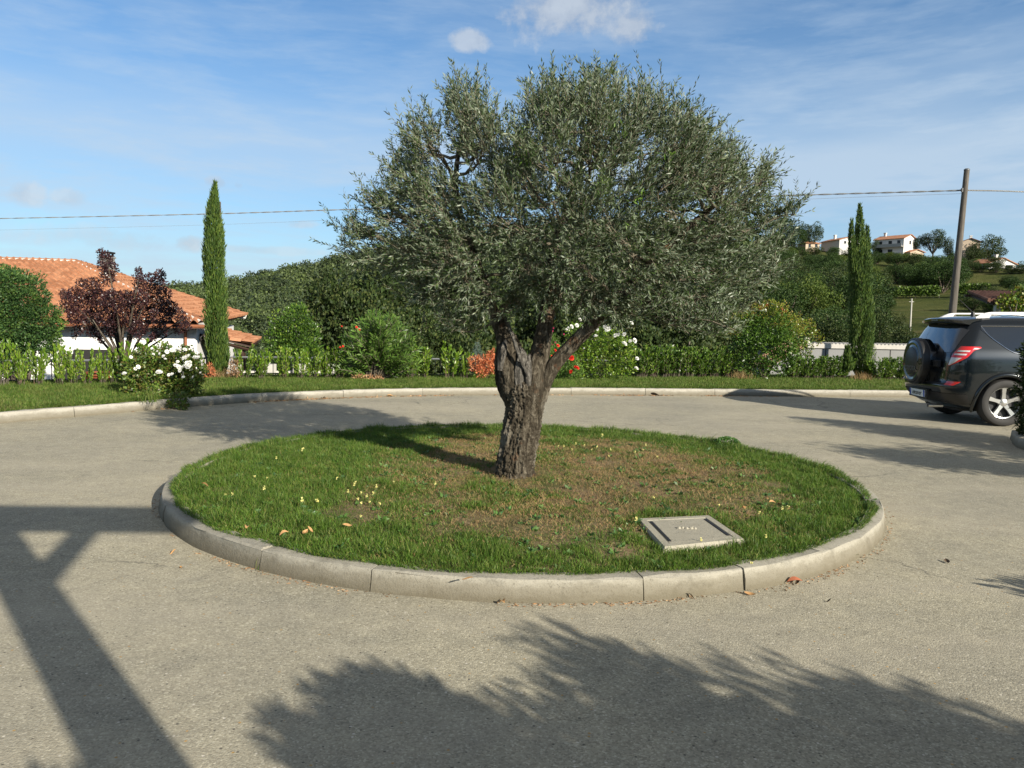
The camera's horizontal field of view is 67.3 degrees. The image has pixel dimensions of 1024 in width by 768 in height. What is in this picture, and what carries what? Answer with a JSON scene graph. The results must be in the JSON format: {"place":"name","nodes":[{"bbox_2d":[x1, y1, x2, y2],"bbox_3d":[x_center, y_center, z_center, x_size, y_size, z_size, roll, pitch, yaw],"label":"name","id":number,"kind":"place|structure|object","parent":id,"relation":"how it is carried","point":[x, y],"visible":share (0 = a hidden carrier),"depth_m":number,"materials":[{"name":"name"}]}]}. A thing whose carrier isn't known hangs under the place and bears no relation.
{"place":"outdoors","nodes":[
{"label":"outdoors","id":0,"kind":"place"},
{"bbox_2d":[0,371,906,411],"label":"verge ground","id":1,"kind":"structure","parent":0,"point":[463,387],"depth_m":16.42,"materials":[{"name":"green plant"}]},
{"bbox_2d":[0,337,15,384],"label":"laurel bush","id":2,"kind":"object","parent":1,"relation":"on","point":[8,371],"visible":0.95,"depth_m":13.38,"materials":[{"name":"green plant"}]},
{"bbox_2d":[8,343,32,384],"bbox_3d":[-8.660,-0.351,13.465,0.317,0.749,0.415,1,5,3],"label":"laurel bush","id":3,"kind":"object","parent":1,"relation":"on","point":[19,371],"visible":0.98,"depth_m":13.51,"materials":[{"name":"green plant"}]},
{"bbox_2d":[0,262,68,379],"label":"mimosa tree","id":4,"kind":"object","parent":1,"relation":"on","point":[17,312],"visible":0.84,"depth_m":17.26,"materials":[{"name":"green plant"}]},
{"bbox_2d":[27,343,50,384],"bbox_3d":[-8.304,-0.363,13.560,0.325,0.771,0.365,4,5,31],"label":"laurel bush","id":5,"kind":"object","parent":1,"relation":"on","point":[40,368],"visible":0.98,"depth_m":13.52,"materials":[{"name":"green plant"}]},
{"bbox_2d":[50,344,65,383],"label":"laurel bush","id":6,"kind":"object","parent":1,"relation":"on","point":[59,372],"visible":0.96,"depth_m":13.60,"materials":[{"name":"green plant"}]},
{"bbox_2d":[63,347,81,383],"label":"laurel bush","id":7,"kind":"object","parent":1,"relation":"on","point":[69,366],"visible":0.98,"depth_m":13.64,"materials":[{"name":"green plant"}]},
{"bbox_2d":[75,348,97,383],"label":"laurel bush","id":8,"kind":"object","parent":1,"relation":"on","point":[91,364],"visible":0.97,"depth_m":13.72,"materials":[{"name":"green plant"}]},
{"bbox_2d":[94,347,113,382],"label":"laurel bush","id":9,"kind":"object","parent":1,"relation":"on","point":[101,368],"visible":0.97,"depth_m":13.94,"materials":[{"name":"green plant"}]},
{"bbox_2d":[107,347,121,382],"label":"laurel bush","id":10,"kind":"object","parent":1,"relation":"on","point":[113,374],"visible":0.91,"depth_m":13.99,"materials":[{"name":"green plant"}]},
{"bbox_2d":[55,247,192,358],"bbox_3d":[-9.610,-1.358,18.963,3.702,3.894,1.570,1,5,0],"label":"purple leaf plum","id":11,"kind":"object","parent":1,"relation":"on","point":[125,301],"visible":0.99,"depth_m":18.73,"materials":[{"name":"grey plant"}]},
{"bbox_2d":[115,340,209,410],"bbox_3d":[-5.558,-0.094,12.025,1.522,1.184,1.275,1,5,0],"label":"rose bush","id":12,"kind":"object","parent":1,"relation":"on","point":[177,371],"visible":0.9,"depth_m":12.20,"materials":[{"name":"green plant"}]},
{"bbox_2d":[200,178,230,374],"bbox_3d":[-6.160,-2.137,15.989,0.585,4.228,0.615,5,6,37],"label":"cypress","id":13,"kind":"object","parent":1,"relation":"on","point":[216,325],"visible":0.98,"depth_m":15.87,"materials":[{"name":"green plant"}]},
{"bbox_2d":[233,347,254,378],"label":"laurel bush","id":14,"kind":"object","parent":1,"relation":"on","point":[249,361],"visible":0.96,"depth_m":15.75,"materials":[{"name":"green plant"}]},
{"bbox_2d":[251,344,273,378],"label":"laurel bush","id":15,"kind":"object","parent":1,"relation":"on","point":[262,361],"visible":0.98,"depth_m":15.85,"materials":[{"name":"green plant"}]},
{"bbox_2d":[275,346,293,377],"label":"laurel bush","id":16,"kind":"object","parent":1,"relation":"on","point":[284,368],"visible":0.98,"depth_m":15.95,"materials":[{"name":"green plant"}]},
{"bbox_2d":[291,348,310,377],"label":"laurel bush","id":17,"kind":"object","parent":1,"relation":"on","point":[296,365],"visible":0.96,"depth_m":16.01,"materials":[{"name":"green plant"}]},
{"bbox_2d":[302,347,322,376],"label":"laurel bush","id":18,"kind":"object","parent":1,"relation":"on","point":[314,369],"visible":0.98,"depth_m":16.11,"materials":[{"name":"green plant"}]},
{"bbox_2d":[0,356,637,380],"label":"metal railing","id":19,"kind":"object","parent":1,"relation":"on","point":[206,358],"visible":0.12,"depth_m":16.78,"materials":[{"name":"grey metal"}]},
{"bbox_2d":[314,347,335,377],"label":"laurel bush","id":20,"kind":"object","parent":1,"relation":"on","point":[326,368],"visible":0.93,"depth_m":16.22,"materials":[{"name":"green plant"}]},
{"bbox_2d":[330,345,345,378],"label":"laurel bush","id":21,"kind":"object","parent":1,"relation":"on","point":[336,361],"visible":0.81,"depth_m":16.24,"materials":[{"name":"green plant"}]},
{"bbox_2d":[331,308,423,378],"bbox_3d":[-2.924,-0.830,16.407,2.273,1.606,1.781,1,5,0],"label":"oleander bush","id":22,"kind":"object","parent":1,"relation":"on","point":[374,349],"visible":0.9,"depth_m":16.09,"materials":[{"name":"green plant"}]},
{"bbox_2d":[411,347,432,376],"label":"laurel bush","id":23,"kind":"object","parent":1,"relation":"on","point":[425,368],"visible":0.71,"depth_m":16.83,"materials":[{"name":"green plant"}]},
{"bbox_2d":[439,340,462,377],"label":"laurel bush","id":24,"kind":"object","parent":1,"relation":"on","point":[449,366],"visible":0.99,"depth_m":17.07,"materials":[{"name":"green plant"}]},
{"bbox_2d":[457,351,473,377],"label":"laurel bush","id":25,"kind":"object","parent":1,"relation":"on","point":[465,370],"visible":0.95,"depth_m":17.16,"materials":[{"name":"green plant"}]},
{"bbox_2d":[467,348,494,378],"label":"copper leaved bush","id":26,"kind":"object","parent":1,"relation":"on","point":[481,365],"visible":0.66,"depth_m":17.07,"materials":[{"name":"orange plant"}]},
{"bbox_2d":[549,327,586,379],"bbox_3d":[1.168,-0.557,17.341,1.093,1.435,0.794,1,5,0],"label":"flowering shrub","id":27,"kind":"object","parent":1,"relation":"on","point":[570,369],"visible":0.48,"depth_m":17.34,"materials":[{"name":"green plant"}]},
{"bbox_2d":[564,318,638,379],"bbox_3d":[1.971,-0.744,17.718,1.886,1.616,1.013,1,5,0],"label":"rose bush","id":28,"kind":"object","parent":1,"relation":"on","point":[595,352],"visible":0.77,"depth_m":17.70,"materials":[{"name":"green plant"}]},
{"bbox_2d":[629,344,655,376],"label":"laurel bush","id":29,"kind":"object","parent":1,"relation":"on","point":[642,366],"visible":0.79,"depth_m":18.67,"materials":[{"name":"green plant"}]},
{"bbox_2d":[644,344,667,377],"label":"laurel bush","id":30,"kind":"object","parent":1,"relation":"on","point":[655,369],"visible":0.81,"depth_m":18.71,"materials":[{"name":"green plant"}]},
{"bbox_2d":[654,346,680,377],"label":"laurel bush","id":31,"kind":"object","parent":1,"relation":"on","point":[665,370],"visible":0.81,"depth_m":18.83,"materials":[{"name":"green plant"}]},
{"bbox_2d":[662,344,690,376],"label":"laurel bush","id":32,"kind":"object","parent":1,"relation":"on","point":[680,367],"visible":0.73,"depth_m":18.98,"materials":[{"name":"green plant"}]},
{"bbox_2d":[676,344,701,376],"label":"laurel bush","id":33,"kind":"object","parent":1,"relation":"on","point":[690,369],"visible":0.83,"depth_m":19.00,"materials":[{"name":"green plant"}]},
{"bbox_2d":[690,346,715,376],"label":"laurel bush","id":34,"kind":"object","parent":1,"relation":"on","point":[703,369],"visible":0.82,"depth_m":19.08,"materials":[{"name":"green plant"}]},
{"bbox_2d":[701,346,727,376],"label":"laurel bush","id":35,"kind":"object","parent":1,"relation":"on","point":[716,367],"visible":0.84,"depth_m":19.20,"materials":[{"name":"green plant"}]},
{"bbox_2d":[715,346,738,377],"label":"laurel bush","id":36,"kind":"object","parent":1,"relation":"on","point":[728,365],"visible":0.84,"depth_m":19.30,"materials":[{"name":"green plant"}]},
{"bbox_2d":[728,298,804,378],"bbox_3d":[6.349,-1.054,19.275,2.000,2.198,1.123,1,5,0],"label":"photinia bush","id":37,"kind":"object","parent":1,"relation":"on","point":[756,334],"visible":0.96,"depth_m":19.13,"materials":[{"name":"green plant"}]},
{"bbox_2d":[777,354,807,377],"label":"laurel bush","id":38,"kind":"object","parent":1,"relation":"on","point":[795,373],"visible":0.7,"depth_m":19.45,"materials":[{"name":"green plant"}]},
{"bbox_2d":[799,355,819,377],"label":"laurel bush","id":39,"kind":"object","parent":1,"relation":"on","point":[806,371],"visible":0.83,"depth_m":19.52,"materials":[{"name":"green plant"}]},
{"bbox_2d":[804,354,829,377],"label":"laurel bush","id":40,"kind":"object","parent":1,"relation":"on","point":[818,371],"visible":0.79,"depth_m":19.66,"materials":[{"name":"green plant"}]},
{"bbox_2d":[819,355,842,378],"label":"laurel bush","id":41,"kind":"object","parent":1,"relation":"on","point":[830,368],"visible":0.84,"depth_m":19.73,"materials":[{"name":"green plant"}]},
{"bbox_2d":[842,203,876,377],"bbox_3d":[9.021,-2.334,19.861,0.968,4.704,0.807,1,5,0],"label":"cypress","id":42,"kind":"object","parent":1,"relation":"on","point":[861,322],"visible":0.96,"depth_m":19.71,"materials":[{"name":"green plant"}]},
{"bbox_2d":[865,357,890,379],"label":"laurel bush","id":43,"kind":"object","parent":1,"relation":"on","point":[872,366],"visible":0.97,"depth_m":19.61,"materials":[{"name":"green plant"}]},
{"bbox_2d":[878,357,901,378],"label":"laurel bush","id":44,"kind":"object","parent":1,"relation":"on","point":[890,370],"visible":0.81,"depth_m":19.68,"materials":[{"name":"green plant"}]},
{"bbox_2d":[0,395,1023,767],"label":"driveway","id":45,"kind":"structure","parent":0,"point":[126,641],"depth_m":3.49,"materials":[{"name":"grey concrete"}]},
{"bbox_2d":[132,393,778,411],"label":"kerb litter","id":46,"kind":"object","parent":45,"relation":"on","point":[451,395],"visible":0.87,"depth_m":14.27,"materials":[{"name":"brown plant"}]},
{"bbox_2d":[0,387,914,423],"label":"boundary kerb","id":47,"kind":"structure","parent":45,"relation":"on","point":[47,413],"depth_m":14.11,"materials":[{"name":"concrete"}]},
{"bbox_2d":[158,425,885,603],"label":"island kerb","id":48,"kind":"structure","parent":45,"relation":"on","point":[560,588],"depth_m":4.11,"materials":[{"name":"concrete"}]},
{"bbox_2d":[152,493,893,608],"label":"kerb litter","id":49,"kind":"object","parent":45,"relation":"on","point":[630,602],"visible":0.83,"depth_m":4.14,"materials":[{"name":"brown plant"}]},
{"bbox_2d":[903,300,1023,425],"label":"parked car","id":50,"kind":"object","parent":45,"relation":"on","point":[954,365],"visible":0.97,"depth_m":11.71,"materials":[{"name":"grey paint"}]},
{"bbox_2d":[1008,342,1023,435],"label":"dark shrub","id":51,"kind":"object","parent":45,"relation":"on","point":[1018,391],"visible":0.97,"depth_m":9.81,"materials":[{"name":"green plant"}]},
{"bbox_2d":[1010,430,1023,449],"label":"bed kerb","id":52,"kind":"structure","parent":45,"relation":"on","point":[1016,439],"depth_m":9.68,"materials":[{"name":"concrete"}]},
{"bbox_2d":[0,0,1023,284],"label":"sky","id":53,"kind":"structure","parent":0,"point":[112,108],"materials":[{"name":"blue"}]},
{"bbox_2d":[182,430,863,572],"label":"dry grass","id":54,"kind":"structure","parent":0,"point":[596,472],"depth_m":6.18,"materials":[{"name":"plant"}]},
{"bbox_2d":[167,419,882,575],"bbox_3d":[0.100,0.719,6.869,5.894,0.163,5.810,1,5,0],"label":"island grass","id":55,"kind":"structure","parent":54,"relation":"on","point":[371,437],"depth_m":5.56,"materials":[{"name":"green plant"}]},
{"bbox_2d":[182,426,876,572],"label":"island weeds","id":56,"kind":"object","parent":54,"relation":"on","point":[534,528],"visible":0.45,"depth_m":5.84,"materials":[{"name":"green plant"}]},
{"bbox_2d":[309,49,819,478],"bbox_3d":[0.422,-0.980,6.337,4.240,3.820,2.537,1,5,0],"label":"olive tree","id":57,"kind":"object","parent":54,"relation":"on","point":[558,116],"visible":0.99,"depth_m":5.90,"materials":[{"name":"green plant"}]},
{"bbox_2d":[637,515,743,552],"bbox_3d":[1.119,0.986,4.884,0.561,0.146,0.732,1,5,-7],"label":"inspection cover","id":58,"kind":"object","parent":54,"relation":"on","point":[675,532],"visible":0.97,"depth_m":4.83,"materials":[{"name":"concrete"}]},
{"bbox_2d":[235,242,1023,347],"bbox_3d":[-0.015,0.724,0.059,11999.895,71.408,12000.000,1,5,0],"label":"terrain","id":59,"kind":"structure","parent":0,"point":[927,307],"depth_m":147.51,"materials":[{"name":"green plant"}]},
{"bbox_2d":[0,251,261,380],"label":"house","id":60,"kind":"structure","parent":59,"relation":"on","point":[64,273],"depth_m":28.01,"materials":[{"name":"ceramic"}]},
{"bbox_2d":[74,349,120,378],"bbox_3d":[-13.939,0.135,25.918,1.430,2.590,0.100,0,5,-14],"label":"shutter door","id":61,"kind":"structure","parent":60,"relation":"in","point":[86,355],"depth_m":25.73,"materials":[{"name":"grey metal"}]},
{"bbox_2d":[261,308,294,370],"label":"garden evergreen","id":62,"kind":"object","parent":59,"relation":"on","point":[269,336],"visible":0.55,"depth_m":23.84,"materials":[{"name":"green plant"}]},
{"bbox_2d":[269,299,323,370],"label":"garden evergreen","id":63,"kind":"object","parent":59,"relation":"on","point":[299,330],"visible":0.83,"depth_m":23.78,"materials":[{"name":"green plant"}]},
{"bbox_2d":[281,302,367,369],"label":"tree","id":64,"kind":"object","parent":59,"relation":"on","point":[326,342],"visible":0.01,"depth_m":29.50,"materials":[{"name":"green plant"}]},
{"bbox_2d":[299,268,389,372],"bbox_3d":[-6.481,0.933,30.210,4.832,11.057,5.512,1,5,-8],"label":"tree","id":65,"kind":"object","parent":59,"relation":"on","point":[335,301],"visible":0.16,"depth_m":29.48,"materials":[{"name":"green plant"}]},
{"bbox_2d":[329,253,423,349],"bbox_3d":[-6.130,0.856,33.008,5.612,12.842,6.402,3,5,22],"label":"tree","id":66,"kind":"object","parent":59,"relation":"on","point":[366,279],"visible":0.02,"depth_m":31.33,"materials":[{"name":"green plant"}]},
{"bbox_2d":[346,298,440,373],"bbox_3d":[-4.178,1.200,28.741,3.908,8.767,4.265,4,5,29],"label":"tree","id":67,"kind":"object","parent":59,"relation":"on","point":[419,339],"visible":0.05,"depth_m":28.53,"materials":[{"name":"green plant"}]},
{"bbox_2d":[397,266,494,372],"bbox_3d":[-3.887,1.321,35.133,6.628,13.383,6.656,1,5,1],"label":"tree","id":68,"kind":"object","parent":59,"relation":"on","point":[488,336],"visible":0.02,"depth_m":33.15,"materials":[{"name":"green plant"}]},
{"bbox_2d":[419,317,492,373],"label":"tree","id":69,"kind":"object","parent":59,"relation":"on","point":[457,341],"visible":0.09,"depth_m":29.43,"materials":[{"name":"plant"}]},
{"bbox_2d":[163,214,763,370],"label":"hillside wood","id":70,"kind":"object","parent":59,"relation":"on","point":[260,296],"visible":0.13,"depth_m":300.21,"materials":[{"name":"green plant"}]},
{"bbox_2d":[451,276,532,362],"bbox_3d":[-1.103,1.743,37.377,6.192,13.892,6.758,-3,6,-40],"label":"tree","id":71,"kind":"object","parent":59,"relation":"on","point":[523,343],"visible":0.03,"depth_m":35.77,"materials":[{"name":"green plant"}]},
{"bbox_2d":[498,287,612,374],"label":"tree","id":72,"kind":"object","parent":59,"relation":"on","point":[527,328],"visible":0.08,"depth_m":40.67,"materials":[{"name":"green plant"}]},
{"bbox_2d":[581,279,679,374],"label":"tree","id":73,"kind":"object","parent":59,"relation":"on","point":[640,334],"visible":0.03,"depth_m":43.86,"materials":[{"name":"green plant"}]},
{"bbox_2d":[625,278,725,373],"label":"tree","id":74,"kind":"object","parent":59,"relation":"on","point":[682,339],"visible":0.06,"depth_m":46.51,"materials":[{"name":"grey plant"}]},
{"bbox_2d":[687,290,755,373],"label":"tree","id":75,"kind":"object","parent":59,"relation":"on","point":[727,341],"visible":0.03,"depth_m":51.41,"materials":[{"name":"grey plant"}]},
{"bbox_2d":[742,271,809,295],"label":"broadleaf tree","id":76,"kind":"object","parent":59,"relation":"on","point":[791,278],"visible":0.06,"depth_m":117.73,"materials":[{"name":"green plant"}]},
{"bbox_2d":[757,277,811,332],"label":"broadleaf tree","id":77,"kind":"object","parent":59,"relation":"on","point":[776,297],"visible":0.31,"depth_m":95.48,"materials":[{"name":"green plant"}]},
{"bbox_2d":[767,218,803,252],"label":"tree","id":78,"kind":"object","parent":59,"relation":"on","point":[791,243],"visible":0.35,"depth_m":226.65,"materials":[{"name":"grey plant"}]},
{"bbox_2d":[759,277,832,314],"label":"broadleaf tree","id":79,"kind":"object","parent":59,"relation":"on","point":[785,284],"visible":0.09,"depth_m":106.22,"materials":[{"name":"green plant"}]},
{"bbox_2d":[779,310,824,366],"bbox_3d":[8.433,-1.269,22.452,1.415,1.746,0.842,1,5,0],"label":"yellow green shrub","id":80,"kind":"object","parent":59,"relation":"on","point":[804,339],"visible":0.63,"depth_m":22.38,"materials":[{"name":"green plant"}]},
{"bbox_2d":[796,221,823,243],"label":"tree","id":81,"kind":"object","parent":59,"relation":"on","point":[818,232],"visible":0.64,"depth_m":240.06,"materials":[{"name":"green plant"}]},
{"bbox_2d":[782,271,845,319],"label":"broadleaf tree","id":82,"kind":"object","parent":59,"relation":"on","point":[820,290],"visible":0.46,"depth_m":98.36,"materials":[{"name":"green plant"}]},
{"bbox_2d":[799,311,851,342],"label":"tree","id":83,"kind":"object","parent":59,"relation":"on","point":[831,332],"visible":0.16,"depth_m":54.90,"materials":[{"name":"green plant"}]},
{"bbox_2d":[803,308,847,329],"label":"broadleaf tree","id":84,"kind":"object","parent":59,"relation":"on","point":[834,315],"visible":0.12,"depth_m":83.45,"materials":[{"name":"green plant"}]},
{"bbox_2d":[747,337,906,375],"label":"tiled boundary wall","id":85,"kind":"structure","parent":59,"relation":"on","point":[883,350],"depth_m":27.14,"materials":[{"name":"paint"}]},
{"bbox_2d":[819,235,851,253],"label":"hill house","id":86,"kind":"structure","parent":59,"relation":"on","point":[840,243],"depth_m":238.19,"materials":[{"name":"white paint"}]},
{"bbox_2d":[822,269,848,313],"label":"broadleaf tree","id":87,"kind":"object","parent":59,"relation":"on","point":[830,283],"visible":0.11,"depth_m":117.79,"materials":[{"name":"green plant"}]},
{"bbox_2d":[827,272,896,309],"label":"broadleaf tree","id":88,"kind":"object","parent":59,"relation":"on","point":[887,290],"visible":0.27,"depth_m":104.94,"materials":[{"name":"green plant"}]},
{"bbox_2d":[848,307,898,342],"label":"tree","id":89,"kind":"object","parent":59,"relation":"on","point":[881,329],"visible":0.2,"depth_m":61.93,"materials":[{"name":"green plant"}]},
{"bbox_2d":[871,233,916,258],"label":"hill house","id":90,"kind":"structure","parent":59,"relation":"on","point":[900,244],"depth_m":231.90,"materials":[{"name":"white paint"}]},
{"bbox_2d":[883,262,913,283],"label":"broadleaf tree","id":91,"kind":"object","parent":59,"relation":"on","point":[891,269],"visible":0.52,"depth_m":181.16,"materials":[{"name":"green plant"}]},
{"bbox_2d":[890,325,917,343],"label":"tree","id":92,"kind":"object","parent":59,"relation":"on","point":[901,337],"visible":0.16,"depth_m":54.88,"materials":[{"name":"green plant"}]},
{"bbox_2d":[897,264,923,286],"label":"broadleaf tree","id":93,"kind":"object","parent":59,"relation":"on","point":[914,280],"visible":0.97,"depth_m":166.19,"materials":[{"name":"green plant"}]},
{"bbox_2d":[891,284,942,298],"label":"vine row","id":94,"kind":"object","parent":59,"relation":"on","point":[920,291],"visible":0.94,"depth_m":153.70,"materials":[{"name":"green plant"}]},
{"bbox_2d":[920,228,946,257],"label":"tree","id":95,"kind":"object","parent":59,"relation":"on","point":[937,241],"visible":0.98,"depth_m":230.56,"materials":[{"name":"green plant"}]},
{"bbox_2d":[918,255,973,292],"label":"broadleaf tree","id":96,"kind":"object","parent":59,"relation":"on","point":[934,275],"visible":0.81,"depth_m":160.96,"materials":[{"name":"green plant"}]},
{"bbox_2d":[948,168,969,316],"bbox_3d":[13.607,-1.621,23.924,0.574,9.993,0.300,1,5,0],"label":"utility pole","id":97,"kind":"object","parent":59,"relation":"on","point":[957,263],"visible":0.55,"depth_m":23.64,"materials":[{"name":"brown wood"}]},
{"bbox_2d":[0,190,960,218],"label":"overhead cable","id":98,"kind":"object","parent":97,"relation":"attached to","point":[468,206],"visible":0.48,"depth_m":34.00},
{"bbox_2d":[957,293,982,310],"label":"tree","id":99,"kind":"object","parent":59,"relation":"on","point":[974,304],"visible":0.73,"depth_m":128.06,"materials":[{"name":"green plant"}]},
{"bbox_2d":[958,282,990,297],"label":"vine row","id":100,"kind":"object","parent":59,"relation":"on","point":[964,288],"visible":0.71,"depth_m":149.34,"materials":[{"name":"green plant"}]},
{"bbox_2d":[964,244,987,260],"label":"tree","id":101,"kind":"object","parent":59,"relation":"on","point":[972,254],"visible":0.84,"depth_m":216.38,"materials":[{"name":"green plant"}]},
{"bbox_2d":[969,234,1008,258],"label":"tree","id":102,"kind":"object","parent":59,"relation":"on","point":[991,253],"visible":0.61,"depth_m":219.37,"materials":[{"name":"green plant"}]},
{"bbox_2d":[964,290,1021,314],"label":"garden pergola","id":103,"kind":"object","parent":59,"relation":"on","point":[988,297],"visible":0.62,"depth_m":42.62,"materials":[{"name":"brown tile"}]},
{"bbox_2d":[994,284,1023,315],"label":"grape vine","id":104,"kind":"object","parent":103,"relation":"hanging from","point":[1011,302],"visible":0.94,"depth_m":40.59,"materials":[{"name":"green plant"}]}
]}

